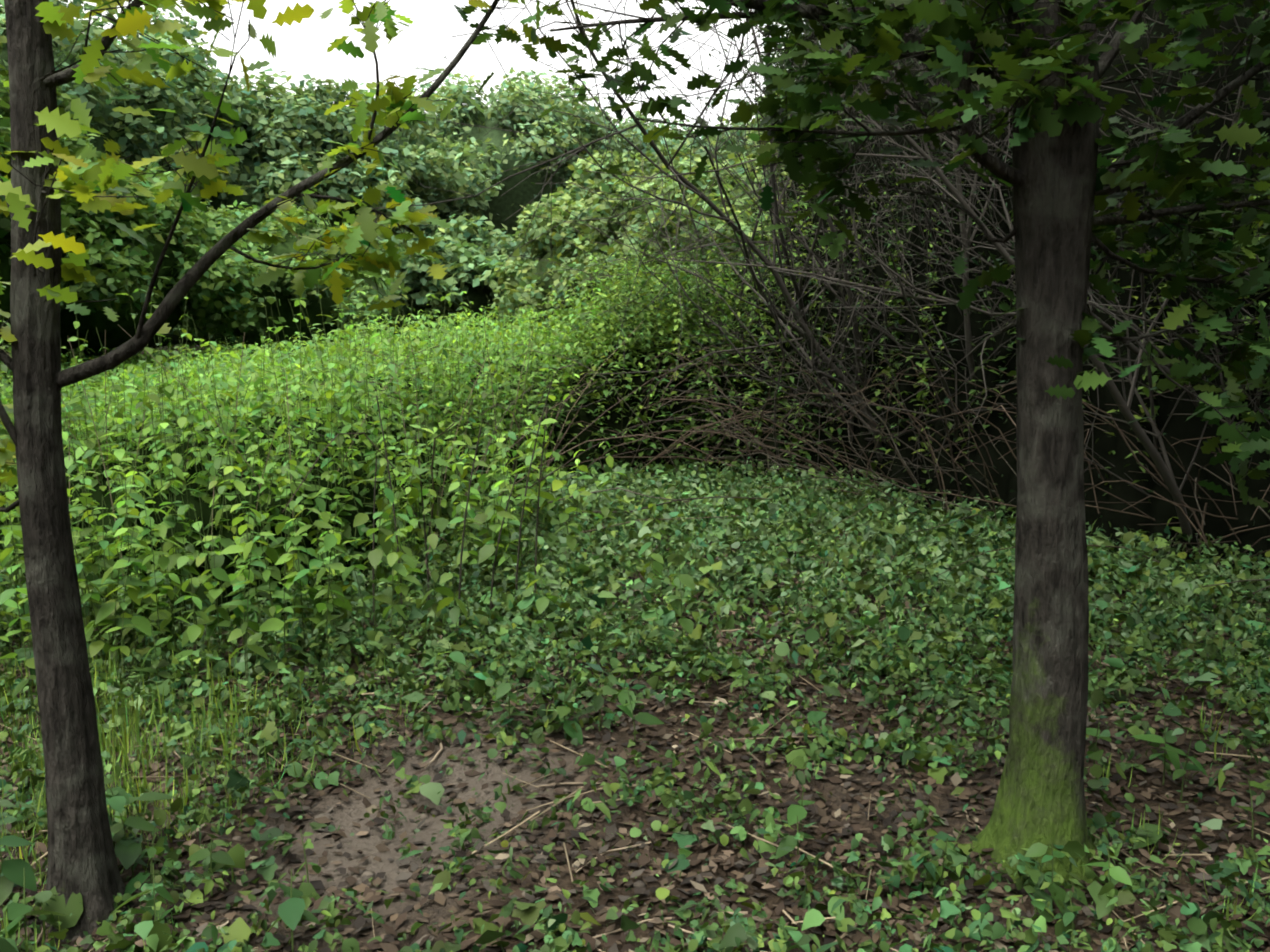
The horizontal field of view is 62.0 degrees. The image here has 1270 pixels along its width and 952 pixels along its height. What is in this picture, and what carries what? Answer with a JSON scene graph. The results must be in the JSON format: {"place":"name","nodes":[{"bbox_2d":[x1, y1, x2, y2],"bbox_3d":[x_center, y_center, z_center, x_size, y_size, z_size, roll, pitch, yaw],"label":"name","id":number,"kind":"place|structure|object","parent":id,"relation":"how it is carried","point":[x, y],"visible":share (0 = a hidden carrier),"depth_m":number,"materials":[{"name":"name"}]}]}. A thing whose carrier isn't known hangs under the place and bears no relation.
{"place":"outdoors","nodes":[
{"label":"outdoors","id":0,"kind":"place"},
{"bbox_2d":[0,0,842,137],"label":"sky","id":1,"kind":"structure","parent":0,"point":[301,49],"materials":[{"name":"white"}]},
{"bbox_2d":[0,345,1269,951],"bbox_3d":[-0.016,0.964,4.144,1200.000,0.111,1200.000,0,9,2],"label":"ground","id":2,"kind":"structure","parent":0,"point":[346,815],"depth_m":3.45,"materials":[{"name":"soil"}]},
{"bbox_2d":[0,257,694,698],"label":"leafy weeds","id":3,"kind":"object","parent":2,"relation":"on","point":[222,375],"visible":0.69,"depth_m":5.97,"materials":[{"name":"green plant"}]},
{"bbox_2d":[85,45,761,359],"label":"wood trunks","id":4,"kind":"object","parent":2,"relation":"on","point":[152,347],"depth_m":28.43,"materials":[{"name":"brown wood"}]},
{"bbox_2d":[0,0,795,363],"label":"background trees","id":5,"kind":"object","parent":4,"relation":"attached to","point":[278,118],"visible":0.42,"depth_m":25.02,"materials":[{"name":"green plant"}]},
{"bbox_2d":[0,381,1268,951],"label":"herb","id":6,"kind":"object","parent":2,"relation":"on","point":[290,910],"depth_m":3.28,"materials":[{"name":"green plant"}]},
{"bbox_2d":[0,0,1269,942],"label":"tree trunks","id":7,"kind":"object","parent":2,"relation":"on","point":[1053,237],"visible":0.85,"depth_m":2.77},
{"bbox_2d":[0,0,593,514],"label":"oak leaves","id":8,"kind":"object","parent":7,"relation":"attached to","point":[98,174],"visible":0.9,"depth_m":2.62,"materials":[{"name":"green plant"}]},
{"bbox_2d":[453,0,1269,507],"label":"oak leaves","id":9,"kind":"object","parent":7,"relation":"attached to","point":[881,32],"visible":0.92,"depth_m":2.84,"materials":[{"name":"green plant"}]},
{"bbox_2d":[0,449,1269,951],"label":"ground plants","id":10,"kind":"object","parent":2,"relation":"on","point":[1162,615],"visible":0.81,"depth_m":4.33,"materials":[{"name":"green plant"}]},
{"bbox_2d":[0,0,1269,621],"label":"dark undergrowth","id":11,"kind":"object","parent":2,"relation":"on","point":[1178,428],"visible":0.04,"depth_m":7.28,"materials":[{"name":"green plant"}]},
{"bbox_2d":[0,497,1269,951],"bbox_3d":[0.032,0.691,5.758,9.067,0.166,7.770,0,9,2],"label":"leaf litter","id":12,"kind":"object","parent":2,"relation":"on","point":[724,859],"visible":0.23,"depth_m":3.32,"materials":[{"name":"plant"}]},
{"bbox_2d":[0,248,1269,709],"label":"undergrowth stems","id":13,"kind":"object","parent":2,"relation":"on","point":[664,448],"visible":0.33,"depth_m":6.34,"materials":[{"name":"green plant"}]},
{"bbox_2d":[372,0,1269,598],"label":"thicket","id":14,"kind":"object","parent":2,"relation":"on","point":[852,312],"depth_m":7.33,"materials":[{"name":"green plant"}]},
{"bbox_2d":[528,119,1269,542],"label":"bramble hedge leaves","id":15,"kind":"object","parent":2,"relation":"on","point":[638,325],"visible":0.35,"depth_m":9.26,"materials":[{"name":"green plant"}]}
]}

